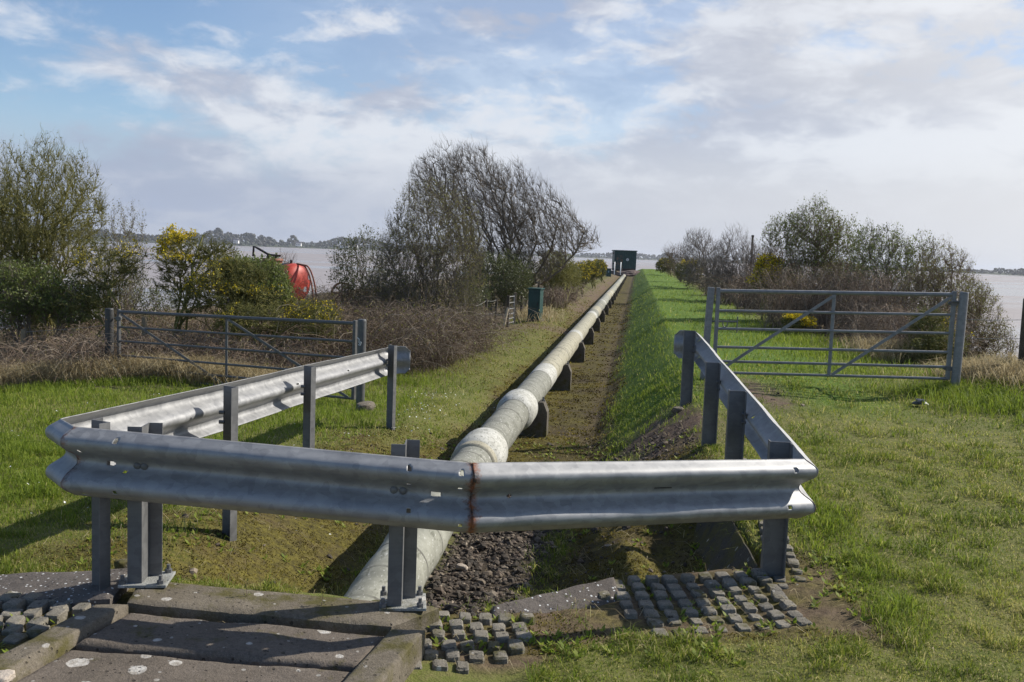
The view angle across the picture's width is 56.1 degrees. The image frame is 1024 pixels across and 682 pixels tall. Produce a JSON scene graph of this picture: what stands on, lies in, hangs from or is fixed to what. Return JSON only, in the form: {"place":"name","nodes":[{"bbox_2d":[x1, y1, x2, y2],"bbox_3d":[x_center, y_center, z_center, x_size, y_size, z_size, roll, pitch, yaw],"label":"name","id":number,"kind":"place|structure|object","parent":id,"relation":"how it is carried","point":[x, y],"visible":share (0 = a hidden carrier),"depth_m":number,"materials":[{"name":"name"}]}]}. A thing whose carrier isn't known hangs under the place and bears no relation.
{"place":"outdoors","nodes":[
{"label":"outdoors","id":0,"kind":"place"},
{"bbox_2d":[117,381,804,617],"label":"gravel","id":1,"kind":"structure","parent":0,"point":[435,585],"depth_m":6.61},
{"bbox_2d":[0,374,969,677],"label":"straw","id":2,"kind":"object","parent":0,"point":[526,550],"visible":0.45,"depth_m":5.95,"materials":[{"name":"beige plant"}]},
{"bbox_2d":[0,269,1023,681],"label":"ground","id":3,"kind":"structure","parent":0,"point":[824,613],"depth_m":6.72,"materials":[{"name":"plant"}]},
{"bbox_2d":[0,154,33,269],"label":"hawthorn tree","id":4,"kind":"object","parent":3,"relation":"on","point":[10,207],"visible":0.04,"depth_m":17.87,"materials":[{"name":"green plant"}]},
{"bbox_2d":[0,289,71,356],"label":"undergrowth bush","id":5,"kind":"object","parent":3,"relation":"on","point":[17,325],"visible":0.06,"depth_m":18.52,"materials":[{"name":"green plant"}]},
{"bbox_2d":[0,591,90,644],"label":"cellular paving","id":6,"kind":"structure","parent":3,"relation":"on","point":[14,605],"depth_m":4.22,"materials":[{"name":"grey concrete"}]},
{"bbox_2d":[0,253,106,360],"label":"leafy bush","id":7,"kind":"object","parent":3,"relation":"on","point":[37,301],"visible":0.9,"depth_m":15.90,"materials":[{"name":"green plant"}]},
{"bbox_2d":[0,123,116,357],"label":"hawthorn tree","id":8,"kind":"object","parent":3,"relation":"on","point":[52,223],"visible":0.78,"depth_m":16.68,"materials":[{"name":"green plant"}]},
{"bbox_2d":[0,604,127,681],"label":"concrete kerb","id":9,"kind":"structure","parent":3,"relation":"on","point":[27,658],"depth_m":3.82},
{"bbox_2d":[0,669,15,681],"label":"stone","id":10,"kind":"object","parent":9,"relation":"on","point":[7,675],"visible":1,"depth_m":3.43,"materials":[{"name":"stone"}]},
{"bbox_2d":[0,568,129,606],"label":"concrete apron","id":11,"kind":"object","parent":3,"relation":"on","point":[77,587],"visible":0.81,"depth_m":4.52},
{"bbox_2d":[0,314,161,365],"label":"bramble thicket","id":12,"kind":"object","parent":3,"relation":"on","point":[47,335],"visible":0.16,"depth_m":16.47,"materials":[{"name":"plant"}]},
{"bbox_2d":[20,317,147,363],"bbox_3d":[-6.911,0.256,15.470,2.132,1.378,0.111,2,5,3],"label":"wire fence","id":13,"kind":"object","parent":3,"relation":"on","point":[25,331],"visible":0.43,"depth_m":15.45,"materials":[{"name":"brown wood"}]},
{"bbox_2d":[0,319,182,383],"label":"bramble thicket","id":14,"kind":"object","parent":3,"relation":"on","point":[66,349],"visible":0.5,"depth_m":14.68,"materials":[{"name":"plant"}]},
{"bbox_2d":[52,232,154,346],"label":"gorse bush","id":15,"kind":"object","parent":3,"relation":"on","point":[125,270],"visible":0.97,"depth_m":16.14,"materials":[{"name":"green plant"}]},
{"bbox_2d":[41,274,177,349],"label":"undergrowth bush","id":16,"kind":"object","parent":3,"relation":"on","point":[152,293],"visible":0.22,"depth_m":18.68,"materials":[{"name":"brown plant"}]},
{"bbox_2d":[105,308,113,364],"bbox_3d":[-6.152,0.303,14.671,0.132,1.612,0.132,2,5,0],"label":"gate post","id":17,"kind":"object","parent":3,"relation":"on","point":[109,317],"visible":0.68,"depth_m":14.58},
{"bbox_2d":[114,309,357,399],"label":"field gate","id":18,"kind":"structure","parent":17,"relation":"attached to","point":[354,323],"depth_m":13.38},
{"bbox_2d":[86,201,153,335],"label":"bare shrub","id":19,"kind":"object","parent":3,"relation":"on","point":[114,244],"visible":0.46,"depth_m":17.75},
{"bbox_2d":[114,558,126,568],"bbox_3d":[-1.965,1.141,4.849,0.078,0.071,0.065,-3,7,-43],"label":"stone","id":20,"kind":"object","parent":3,"relation":"on","point":[120,564],"visible":0.42,"depth_m":4.82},
{"bbox_2d":[74,317,244,362],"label":"bramble thicket","id":21,"kind":"object","parent":3,"relation":"on","point":[165,340],"visible":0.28,"depth_m":15.31,"materials":[{"name":"plant"}]},
{"bbox_2d":[61,298,281,354],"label":"bramble thicket","id":22,"kind":"object","parent":3,"relation":"on","point":[156,319],"visible":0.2,"depth_m":17.53,"materials":[{"name":"plant"}]},
{"bbox_2d":[17,650,350,681],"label":"cover slab","id":23,"kind":"structure","parent":3,"relation":"on","point":[78,666],"depth_m":3.70,"materials":[{"name":"concrete"}]},
{"bbox_2d":[150,223,239,342],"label":"gorse bush","id":24,"kind":"object","parent":3,"relation":"on","point":[169,252],"visible":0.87,"depth_m":16.24,"materials":[{"name":"green gorse foliage"},{"name":"yellow flowers"},{"name":"bark"}]},
{"bbox_2d":[76,613,384,671],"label":"cover slab","id":25,"kind":"structure","parent":3,"relation":"on","point":[254,644],"depth_m":3.95,"materials":[{"name":"concrete"}]},
{"bbox_2d":[165,251,301,347],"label":"gorse bush","id":26,"kind":"object","parent":3,"relation":"on","point":[234,288],"visible":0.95,"depth_m":15.81,"materials":[{"name":"green plant"}]},
{"bbox_2d":[10,388,461,530],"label":"daisies","id":27,"kind":"object","parent":3,"relation":"on","point":[364,430],"visible":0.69,"depth_m":11.43,"materials":[{"name":"white plant"}]},
{"bbox_2d":[129,331,349,374],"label":"bramble thicket","id":28,"kind":"object","parent":3,"relation":"on","point":[259,357],"visible":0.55,"depth_m":14.74,"materials":[{"name":"plant"}]},
{"bbox_2d":[216,251,299,343],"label":"leafy bush","id":29,"kind":"object","parent":3,"relation":"on","point":[282,278],"visible":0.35,"depth_m":16.43,"materials":[{"name":"green plant"}]},
{"bbox_2d":[161,292,358,358],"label":"bramble thicket","id":30,"kind":"object","parent":3,"relation":"on","point":[245,324],"visible":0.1,"depth_m":17.57,"materials":[{"name":"plant"}]},
{"bbox_2d":[214,246,316,309],"bbox_3d":[-7.499,-1.860,29.519,3.921,2.098,1.460,5,6,29],"label":"slurry tanker","id":31,"kind":"object","parent":3,"relation":"on","point":[299,271],"visible":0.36,"depth_m":28.83,"materials":[{"name":"red paint"}]},
{"bbox_2d":[206,301,343,362],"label":"gorse bush","id":32,"kind":"object","parent":3,"relation":"on","point":[295,314],"visible":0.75,"depth_m":15.14,"materials":[{"name":"green plant"}]},
{"bbox_2d":[127,582,438,635],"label":"concrete sill","id":33,"kind":"structure","parent":3,"relation":"on","point":[234,605],"depth_m":4.30,"materials":[{"name":"concrete"}]},
{"bbox_2d":[320,587,325,605],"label":"seedling","id":34,"kind":"object","parent":33,"relation":"on","point":[322,591],"visible":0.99,"depth_m":4.38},
{"bbox_2d":[279,248,296,262],"bbox_3d":[-7.367,-1.701,30.981,0.884,2.646,1.047,2,5,0],"label":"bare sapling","id":35,"kind":"object","parent":3,"relation":"on","point":[287,257],"visible":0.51,"depth_m":30.84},
{"bbox_2d":[280,295,344,361],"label":"gorse bush","id":36,"kind":"object","parent":3,"relation":"on","point":[291,303],"visible":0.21,"depth_m":15.92,"materials":[{"name":"green gorse foliage"},{"name":"yellow flowers"},{"name":"bark"}]},
{"bbox_2d":[209,278,492,342],"bbox_3d":[-3.198,-0.547,20.206,5.861,1.696,4.969,2,5,0],"label":"bramble thicket","id":37,"kind":"object","parent":3,"relation":"on","point":[339,295],"visible":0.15,"depth_m":19.76,"materials":[{"name":"plant"}]},
{"bbox_2d":[356,319,366,403],"bbox_3d":[-1.923,0.527,12.204,0.115,1.612,0.120,2,5,0],"label":"gate post","id":38,"kind":"object","parent":3,"relation":"on","point":[361,348],"visible":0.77,"depth_m":12.12,"materials":[{"name":"grey metal"}]},
{"bbox_2d":[355,401,375,411],"bbox_3d":[-1.800,0.846,11.809,0.223,0.184,0.370,4,5,15],"label":"boulder","id":39,"kind":"object","parent":3,"relation":"on","point":[367,405],"visible":0.48,"depth_m":11.71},
{"bbox_2d":[325,224,406,320],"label":"bare shrub","id":40,"kind":"object","parent":3,"relation":"on","point":[350,255],"visible":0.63,"depth_m":20.34,"materials":[{"name":"brown plant"}]},
{"bbox_2d":[215,290,530,385],"bbox_3d":[-2.473,-0.094,16.343,5.980,1.608,5.906,2,5,0],"label":"bramble thicket","id":41,"kind":"object","parent":3,"relation":"on","point":[378,337],"visible":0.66,"depth_m":15.95,"materials":[{"name":"plant"}]},
{"bbox_2d":[356,168,489,328],"bbox_3d":[-1.821,-1.547,19.375,2.754,3.852,2.240,2,5,0],"label":"hawthorn bush","id":42,"kind":"object","parent":3,"relation":"on","point":[420,256],"visible":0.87,"depth_m":19.15,"materials":[{"name":"plant"}]},
{"bbox_2d":[45,330,818,610],"bbox_3d":[0.006,0.837,7.442,3.700,1.539,6.691,3,5,7],"label":"crash barrier","id":43,"kind":"object","parent":3,"relation":"on","point":[161,451],"visible":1,"depth_m":4.43,"materials":[{"name":"metal"}]},
{"bbox_2d":[412,298,497,328],"bbox_3d":[-1.048,-0.347,22.091,0.343,1.097,7.330,3,5,11],"label":"wire fence","id":44,"kind":"object","parent":3,"relation":"on","point":[496,303],"visible":0.26,"depth_m":25.58,"materials":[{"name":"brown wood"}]},
{"bbox_2d":[0,391,913,675],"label":"weeds","id":45,"kind":"object","parent":3,"relation":"on","point":[602,629],"visible":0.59,"depth_m":4.96,"materials":[{"name":"green plant"}]},
{"bbox_2d":[367,297,547,371],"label":"bramble thicket","id":46,"kind":"object","parent":3,"relation":"on","point":[480,326],"visible":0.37,"depth_m":17.83,"materials":[{"name":"plant"}]},
{"bbox_2d":[4,299,911,667],"bbox_3d":[1.276,-0.344,24.682,4.941,0.650,41.265,3,5,5],"label":"moss","id":47,"kind":"object","parent":3,"relation":"on","point":[530,443],"visible":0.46,"depth_m":6.91,"materials":[{"name":"plant"}]},
{"bbox_2d":[456,563,467,571],"bbox_3d":[-0.344,1.539,6.520,0.094,0.047,0.062,5,6,30],"label":"stone","id":48,"kind":"object","parent":3,"relation":"on","point":[461,567],"visible":1,"depth_m":6.50,"materials":[{"name":"stone"}]},
{"bbox_2d":[414,611,535,673],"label":"cellular paving","id":49,"kind":"structure","parent":3,"relation":"on","point":[456,627],"depth_m":4.36,"materials":[{"name":"grey concrete"}]},
{"bbox_2d":[446,247,539,323],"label":"evergreen bush","id":50,"kind":"object","parent":3,"relation":"on","point":[522,284],"visible":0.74,"depth_m":28.80,"materials":[{"name":"green plant"}]},
{"bbox_2d":[402,134,601,311],"bbox_3d":[-0.269,-3.789,31.856,6.794,6.131,3.917,2,5,0],"label":"windswept tree","id":51,"kind":"object","parent":3,"relation":"on","point":[506,230],"visible":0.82,"depth_m":31.48,"materials":[{"name":"plant"}]},
{"bbox_2d":[503,295,509,326],"bbox_3d":[-0.165,-0.699,26.102,0.095,1.087,0.398,4,5,17],"label":"wooden gate post","id":52,"kind":"object","parent":3,"relation":"on","point":[507,308],"visible":0.45,"depth_m":26.17,"materials":[{"name":"grey wood"}]},
{"bbox_2d":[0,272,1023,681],"bbox_3d":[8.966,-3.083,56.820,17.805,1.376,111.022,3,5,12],"label":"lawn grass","id":53,"kind":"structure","parent":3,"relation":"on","point":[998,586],"depth_m":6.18,"materials":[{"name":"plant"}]},
{"bbox_2d":[509,295,514,323],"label":"metal gate","id":54,"kind":"structure","parent":3,"relation":"on","point":[513,308],"depth_m":27.33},
{"bbox_2d":[513,292,520,323],"bbox_3d":[0.153,-0.856,27.778,0.096,1.109,0.600,4,6,18],"label":"wooden gate post","id":55,"kind":"object","parent":3,"relation":"on","point":[515,311],"visible":0.54,"depth_m":27.51,"materials":[{"name":"grey wood"}]},
{"bbox_2d":[519,397,548,437],"bbox_3d":[0.177,0.950,11.479,0.500,0.590,0.240,3,5,7],"label":"pipe support","id":56,"kind":"object","parent":3,"relation":"on","point":[537,427],"visible":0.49,"depth_m":11.35,"materials":[{"name":"concrete"}]},
{"bbox_2d":[343,274,625,600],"bbox_3d":[5.297,-2.655,50.928,0.436,0.566,94.806,3,5,7],"label":"pipeline","id":57,"kind":"object","parent":56,"relation":"on","point":[503,426],"visible":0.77,"depth_m":8.40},
{"bbox_2d":[527,287,544,320],"bbox_3d":[0.704,-1.008,28.322,0.444,1.126,0.411,4,6,18],"label":"electric kiosk","id":58,"kind":"object","parent":3,"relation":"on","point":[535,298],"visible":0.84,"depth_m":28.15,"materials":[{"name":"metal"}]},
{"bbox_2d":[528,291,538,317],"bbox_3d":[0.631,-1.063,28.143,0.300,0.790,0.035,4,6,18],"label":"door","id":59,"kind":"structure","parent":58,"relation":"in","point":[533,295],"depth_m":28.14,"materials":[{"name":"green paint"}]},
{"bbox_2d":[520,281,572,315],"bbox_3d":[1.829,-2.196,42.221,0.144,1.270,23.812,3,5,7],"label":"wire fence","id":60,"kind":"object","parent":3,"relation":"on","point":[521,306],"visible":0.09,"depth_m":30.50,"materials":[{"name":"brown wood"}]},
{"bbox_2d":[492,577,617,617],"bbox_3d":[0.224,1.488,4.889,0.889,0.401,0.194,-1,6,-33],"label":"concrete apron","id":61,"kind":"object","parent":3,"relation":"on","point":[547,602],"visible":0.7,"depth_m":4.90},
{"bbox_2d":[536,250,583,307],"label":"evergreen bush","id":62,"kind":"object","parent":3,"relation":"on","point":[565,278],"visible":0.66,"depth_m":36.82,"materials":[{"name":"green plant"}]},
{"bbox_2d":[551,361,571,390],"bbox_3d":[0.705,0.601,15.512,0.500,0.581,0.240,3,5,7],"label":"pipe support","id":63,"kind":"object","parent":3,"relation":"on","point":[563,381],"visible":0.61,"depth_m":15.38,"materials":[{"name":"concrete"}]},
{"bbox_2d":[523,282,600,309],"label":"bramble thicket","id":64,"kind":"object","parent":3,"relation":"on","point":[558,297],"visible":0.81,"depth_m":35.96,"materials":[{"name":"plant"}]},
{"bbox_2d":[569,340,584,362],"bbox_3d":[1.233,0.252,19.545,0.500,0.573,0.240,3,5,7],"label":"pipe support","id":65,"kind":"object","parent":3,"relation":"on","point":[578,355],"visible":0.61,"depth_m":19.41,"materials":[{"name":"concrete"}]},
{"bbox_2d":[569,260,591,295],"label":"gorse bush","id":66,"kind":"object","parent":3,"relation":"on","point":[585,274],"visible":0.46,"depth_m":45.60,"materials":[{"name":"green plant"}]},
{"bbox_2d":[583,326,593,344],"bbox_3d":[1.760,-0.097,23.578,0.500,0.564,0.240,3,5,7],"label":"pipe support","id":67,"kind":"object","parent":3,"relation":"on","point":[588,338],"visible":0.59,"depth_m":23.44,"materials":[{"name":"concrete"}]},
{"bbox_2d":[581,259,602,288],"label":"gorse bush","id":68,"kind":"object","parent":3,"relation":"on","point":[596,270],"visible":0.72,"depth_m":57.56,"materials":[{"name":"yellow plant"}]},
{"bbox_2d":[592,316,600,331],"bbox_3d":[2.288,-0.446,27.612,0.500,0.555,0.240,3,5,7],"label":"pipe support","id":69,"kind":"object","parent":3,"relation":"on","point":[596,326],"visible":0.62,"depth_m":27.48,"materials":[{"name":"concrete"}]},
{"bbox_2d":[592,258,607,282],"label":"gorse bush","id":70,"kind":"object","parent":3,"relation":"on","point":[603,270],"visible":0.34,"depth_m":71.52,"materials":[{"name":"green plant"}]},
{"bbox_2d":[599,309,604,321],"bbox_3d":[2.816,-0.795,31.645,0.500,0.546,0.240,3,5,7],"label":"pipe support","id":71,"kind":"object","parent":3,"relation":"on","point":[602,317],"visible":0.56,"depth_m":31.50,"materials":[{"name":"concrete"}]},
{"bbox_2d":[604,303,608,314],"bbox_3d":[3.343,-1.144,35.678,0.500,0.537,0.240,3,5,7],"label":"pipe support","id":72,"kind":"object","parent":3,"relation":"on","point":[606,309],"visible":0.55,"depth_m":35.54,"materials":[{"name":"concrete"}]},
{"bbox_2d":[611,262,620,276],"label":"cabin steps","id":73,"kind":"structure","parent":3,"relation":"on","point":[614,272],"depth_m":104.46,"materials":[{"name":"white metal"}]},
{"bbox_2d":[618,270,639,276],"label":"rubble bank","id":74,"kind":"structure","parent":3,"relation":"on","point":[630,273],"depth_m":106.22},
{"bbox_2d":[612,250,637,270],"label":"green cabin","id":75,"kind":"object","parent":74,"relation":"on","point":[626,259],"visible":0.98,"depth_m":109.54,"materials":[{"name":"metal"}]},
{"bbox_2d":[615,254,622,268],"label":"door","id":76,"kind":"structure","parent":75,"relation":"in","point":[619,257],"depth_m":109.51,"materials":[{"name":"green paint"}]},
{"bbox_2d":[655,257,673,275],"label":"gorse bush","id":77,"kind":"object","parent":3,"relation":"on","point":[660,262],"visible":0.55,"depth_m":79.45,"materials":[{"name":"green plant"}]},
{"bbox_2d":[658,242,694,281],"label":"thorn bush","id":78,"kind":"object","parent":3,"relation":"on","point":[666,262],"visible":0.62,"depth_m":57.68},
{"bbox_2d":[671,407,683,413],"bbox_3d":[1.722,0.728,10.002,0.128,0.086,0.100,2,5,0],"label":"stone","id":79,"kind":"object","parent":3,"relation":"on","point":[675,410],"visible":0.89,"depth_m":9.97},
{"bbox_2d":[673,258,705,288],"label":"gorse bush","id":80,"kind":"object","parent":3,"relation":"on","point":[683,267],"visible":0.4,"depth_m":46.30,"materials":[{"name":"green plant"}]},
{"bbox_2d":[677,227,720,287],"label":"thorn bush","id":81,"kind":"object","parent":3,"relation":"on","point":[699,251],"visible":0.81,"depth_m":44.65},
{"bbox_2d":[598,568,811,637],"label":"cellular paving","id":82,"kind":"structure","parent":3,"relation":"on","point":[672,586],"depth_m":4.95,"materials":[{"name":"grey concrete"}]},
{"bbox_2d":[700,287,714,379],"bbox_3d":[2.305,0.060,11.396,0.114,1.401,0.072,2,5,0],"label":"gate post","id":83,"kind":"object","parent":3,"relation":"on","point":[708,314],"visible":0.45,"depth_m":11.33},
{"bbox_2d":[693,521,757,570],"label":"wing wall","id":84,"kind":"structure","parent":3,"relation":"on","point":[722,554],"depth_m":6.12,"materials":[{"name":"concrete"}]},
{"bbox_2d":[680,268,772,309],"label":"bramble thicket","id":85,"kind":"object","parent":3,"relation":"on","point":[728,285],"visible":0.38,"depth_m":29.77,"materials":[{"name":"plant"}]},
{"bbox_2d":[696,223,768,300],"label":"thorn bush","id":86,"kind":"object","parent":3,"relation":"on","point":[724,268],"visible":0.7,"depth_m":32.74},
{"bbox_2d":[744,253,784,319],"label":"gorse bush","id":87,"kind":"object","parent":3,"relation":"on","point":[760,262],"visible":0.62,"depth_m":23.01,"materials":[{"name":"green plant"}]},
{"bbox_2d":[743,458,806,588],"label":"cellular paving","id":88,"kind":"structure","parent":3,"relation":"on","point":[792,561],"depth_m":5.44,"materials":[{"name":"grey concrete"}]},
{"bbox_2d":[749,237,808,302],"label":"thorn bush","id":89,"kind":"object","parent":3,"relation":"on","point":[765,252],"visible":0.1,"depth_m":26.81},
{"bbox_2d":[780,313,816,335],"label":"gorse bush","id":90,"kind":"object","parent":3,"relation":"on","point":[788,318],"visible":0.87,"depth_m":18.37,"materials":[{"name":"yellow plant"}]},
{"bbox_2d":[756,190,881,315],"bbox_3d":[7.266,-1.935,22.925,2.924,3.371,1.972,2,5,0],"label":"hawthorn bush","id":91,"kind":"object","parent":3,"relation":"on","point":[816,258],"visible":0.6,"depth_m":22.63,"materials":[{"name":"green plant"}]},
{"bbox_2d":[771,256,889,322],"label":"thorn bush","id":92,"kind":"object","parent":3,"relation":"on","point":[838,267],"visible":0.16,"depth_m":20.91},
{"bbox_2d":[714,262,955,338],"bbox_3d":[6.612,-0.792,19.380,3.681,1.813,5.039,-2,7,-37],"label":"bramble thicket","id":93,"kind":"object","parent":3,"relation":"on","point":[809,304],"visible":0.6,"depth_m":19.25,"materials":[{"name":"plant"}]},
{"bbox_2d":[826,217,950,327],"bbox_3d":[7.779,-1.262,19.612,2.698,2.672,2.208,2,5,0],"label":"leaning shrub","id":94,"kind":"object","parent":3,"relation":"on","point":[887,263],"visible":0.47,"depth_m":19.76,"materials":[{"name":"green plant"}]},
{"bbox_2d":[806,295,1017,359],"bbox_3d":[6.467,-0.190,15.774,2.846,1.307,4.077,2,5,0],"label":"bramble thicket","id":95,"kind":"object","parent":3,"relation":"on","point":[882,322],"visible":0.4,"depth_m":15.39,"materials":[{"name":"plant"}]},
{"bbox_2d":[912,398,928,404],"bbox_3d":[4.371,0.653,10.291,0.176,0.069,0.098,2,5,0],"label":"litter scrap","id":96,"kind":"object","parent":3,"relation":"on","point":[918,401],"visible":0.94,"depth_m":10.27,"materials":[{"name":"plastic"}]},
{"bbox_2d":[894,305,974,364],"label":"gorse bush","id":97,"kind":"object","parent":3,"relation":"on","point":[930,338],"visible":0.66,"depth_m":13.85,"materials":[{"name":"green plant"}]},
{"bbox_2d":[887,233,988,329],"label":"leaning shrub","id":98,"kind":"object","parent":3,"relation":"on","point":[941,282],"visible":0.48,"depth_m":17.80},
{"bbox_2d":[950,292,968,385],"bbox_3d":[5.086,0.093,10.988,0.182,1.313,0.103,2,5,0],"label":"gate post","id":99,"kind":"object","parent":3,"relation":"on","point":[962,302],"visible":0.85,"depth_m":10.94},
{"bbox_2d":[712,287,957,379],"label":"field gate","id":100,"kind":"structure","parent":99,"relation":"attached to","point":[947,367],"depth_m":11.18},
{"bbox_2d":[948,269,1018,358],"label":"leaning shrub","id":101,"kind":"object","parent":3,"relation":"on","point":[980,308],"visible":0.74,"depth_m":15.37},
{"bbox_2d":[1018,298,1023,366],"bbox_3d":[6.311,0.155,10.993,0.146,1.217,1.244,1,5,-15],"label":"fence post","id":102,"kind":"object","parent":3,"relation":"on","point":[1021,350],"visible":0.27,"depth_m":11.50,"materials":[{"name":"wood"}]},
{"bbox_2d":[0,270,1023,681],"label":"lush grass","id":103,"kind":"structure","parent":0,"point":[22,448],"depth_m":7.98,"materials":[{"name":"plant"}]},
{"bbox_2d":[0,303,1023,397],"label":"dry grass","id":104,"kind":"structure","parent":0,"point":[986,367],"depth_m":13.99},
{"bbox_2d":[0,331,1023,576],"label":"long grass","id":105,"kind":"structure","parent":0,"point":[972,397],"depth_m":11.03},
{"bbox_2d":[0,239,1023,357],"bbox_3d":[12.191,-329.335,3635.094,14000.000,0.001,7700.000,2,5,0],"label":"estuary water","id":106,"kind":"structure","parent":0,"point":[1009,289],"depth_m":278.77,"materials":[{"name":"water"}]},
{"bbox_2d":[0,0,1023,271],"label":"sky","id":107,"kind":"structure","parent":0,"point":[657,120],"materials":[{"name":"blue"}]},
{"bbox_2d":[27,235,1023,275],"bbox_3d":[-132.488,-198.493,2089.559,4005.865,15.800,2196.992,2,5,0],"label":"shore","id":108,"kind":"structure","parent":0,"point":[320,247],"depth_m":1588.98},
{"bbox_2d":[4,225,1023,274],"bbox_3d":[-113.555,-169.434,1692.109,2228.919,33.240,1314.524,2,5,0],"label":"woods","id":109,"kind":"object","parent":108,"relation":"on","point":[251,238],"visible":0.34,"depth_m":1575.86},
{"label":"duct floor","id":110,"kind":"structure","parent":0,"visible":0},
{"bbox_2d":[343,629,424,681],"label":"concrete kerb","id":111,"kind":"structure","parent":110,"relation":"on","point":[395,655],"depth_m":3.90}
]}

